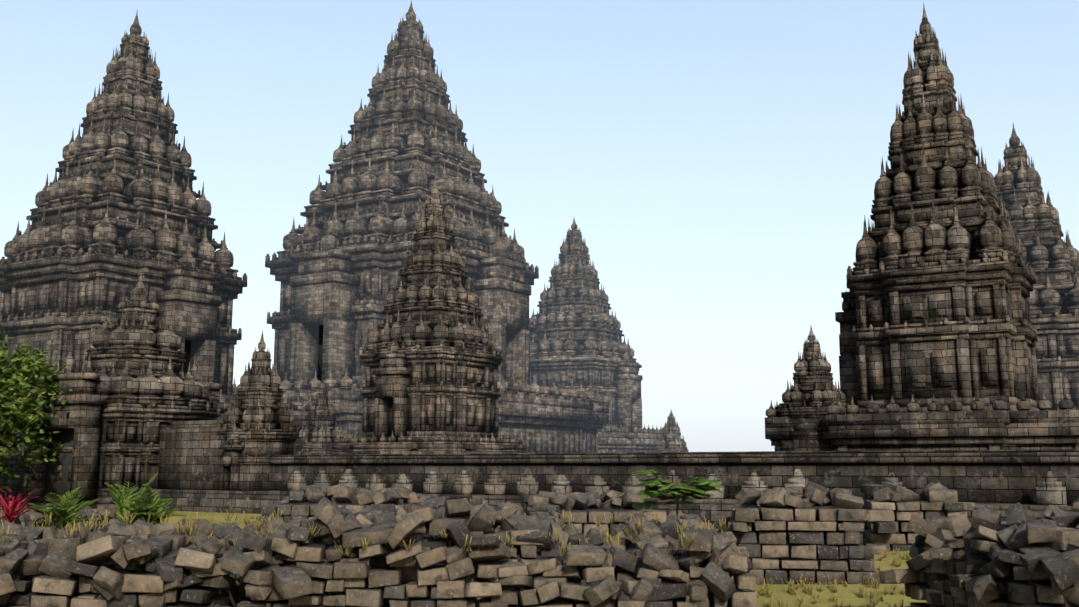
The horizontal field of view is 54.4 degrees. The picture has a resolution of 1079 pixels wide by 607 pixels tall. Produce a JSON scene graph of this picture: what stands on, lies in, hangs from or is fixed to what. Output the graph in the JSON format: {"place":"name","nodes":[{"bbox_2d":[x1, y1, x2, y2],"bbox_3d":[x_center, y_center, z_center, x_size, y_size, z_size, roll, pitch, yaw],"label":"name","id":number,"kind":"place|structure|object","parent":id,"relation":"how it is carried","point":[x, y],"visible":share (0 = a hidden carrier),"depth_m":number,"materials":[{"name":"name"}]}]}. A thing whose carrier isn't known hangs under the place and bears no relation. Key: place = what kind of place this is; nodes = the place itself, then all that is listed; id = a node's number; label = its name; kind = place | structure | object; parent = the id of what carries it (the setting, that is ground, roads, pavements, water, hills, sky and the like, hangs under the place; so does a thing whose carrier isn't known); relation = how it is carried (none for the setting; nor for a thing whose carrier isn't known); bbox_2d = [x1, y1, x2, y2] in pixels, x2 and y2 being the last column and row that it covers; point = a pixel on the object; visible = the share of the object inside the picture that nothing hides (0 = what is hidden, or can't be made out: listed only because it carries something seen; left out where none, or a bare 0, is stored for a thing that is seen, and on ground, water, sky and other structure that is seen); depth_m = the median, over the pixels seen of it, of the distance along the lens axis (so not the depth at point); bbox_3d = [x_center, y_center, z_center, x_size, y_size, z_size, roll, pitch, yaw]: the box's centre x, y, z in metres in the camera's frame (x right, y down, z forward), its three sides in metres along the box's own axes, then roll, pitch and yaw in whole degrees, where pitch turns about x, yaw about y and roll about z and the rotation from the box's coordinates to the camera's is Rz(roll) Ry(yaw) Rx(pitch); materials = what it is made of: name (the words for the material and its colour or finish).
{"place":"outdoors","nodes":[
{"label":"outdoors","id":0,"kind":"place"},
{"bbox_2d":[0,505,925,606],"bbox_3d":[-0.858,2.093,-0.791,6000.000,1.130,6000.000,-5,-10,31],"label":"ground","id":1,"kind":"structure","parent":0,"point":[850,594],"depth_m":19.28,"materials":[{"name":"green plant"}]},
{"bbox_2d":[23,473,186,529],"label":"ferns","id":2,"kind":"object","parent":1,"relation":"on","point":[65,508],"visible":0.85,"depth_m":18.54,"materials":[{"name":"green plant"}]},
{"bbox_2d":[0,365,697,518],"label":"tree branches","id":3,"kind":"object","parent":1,"relation":"on","point":[677,503],"visible":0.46,"depth_m":20.23,"materials":[{"name":"green plant"}]},
{"bbox_2d":[0,331,72,489],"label":"tree leaves","id":4,"kind":"object","parent":3,"relation":"attached to","point":[13,417],"visible":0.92,"depth_m":40.40,"materials":[{"name":"green plant"}]},
{"bbox_2d":[632,470,723,508],"bbox_3d":[2.666,3.595,20.284,1.766,0.759,1.786,1,-9,-6],"label":"foliage","id":5,"kind":"object","parent":3,"relation":"on","point":[703,485],"visible":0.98,"depth_m":19.80,"materials":[{"name":"green plant"}]},
{"bbox_2d":[0,505,910,606],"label":"grass tufts","id":6,"kind":"object","parent":1,"relation":"on","point":[73,530],"visible":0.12,"depth_m":17.78,"materials":[{"name":"green plant"}]},
{"bbox_2d":[0,0,1078,508],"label":"temple","id":7,"kind":"structure","parent":1,"relation":"on","point":[402,270],"depth_m":58.03,"materials":[{"name":"stone"}]},
{"bbox_2d":[44,325,392,496],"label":"doorways","id":8,"kind":"structure","parent":7,"relation":"on","point":[65,437],"depth_m":42.05,"materials":[{"name":"black stone"}]},
{"bbox_2d":[0,449,1078,529],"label":"compound wall","id":9,"kind":"structure","parent":1,"relation":"on","point":[1000,480],"depth_m":29.21,"materials":[{"name":"stone"}]},
{"bbox_2d":[0,469,1066,505],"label":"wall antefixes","id":10,"kind":"object","parent":9,"relation":"on","point":[1051,490],"depth_m":31.17,"materials":[{"name":"stone"}]},
{"bbox_2d":[0,481,1078,606],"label":"stone piles","id":11,"kind":"object","parent":1,"relation":"on","point":[958,559],"visible":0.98,"depth_m":14.88,"materials":[{"name":"grey stone"}]},
{"bbox_2d":[0,489,41,522],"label":"red plant","id":12,"kind":"object","parent":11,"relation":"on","point":[11,512],"visible":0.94,"depth_m":17.52,"materials":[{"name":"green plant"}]},
{"bbox_2d":[20,499,1059,606],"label":"bricks","id":13,"kind":"object","parent":1,"relation":"on","point":[232,591],"visible":0.04,"depth_m":20.20,"materials":[{"name":"black stone"}]},
{"bbox_2d":[0,0,1078,451],"label":"sky","id":14,"kind":"structure","parent":0,"point":[716,164],"materials":[{"name":"blue"}]}
]}

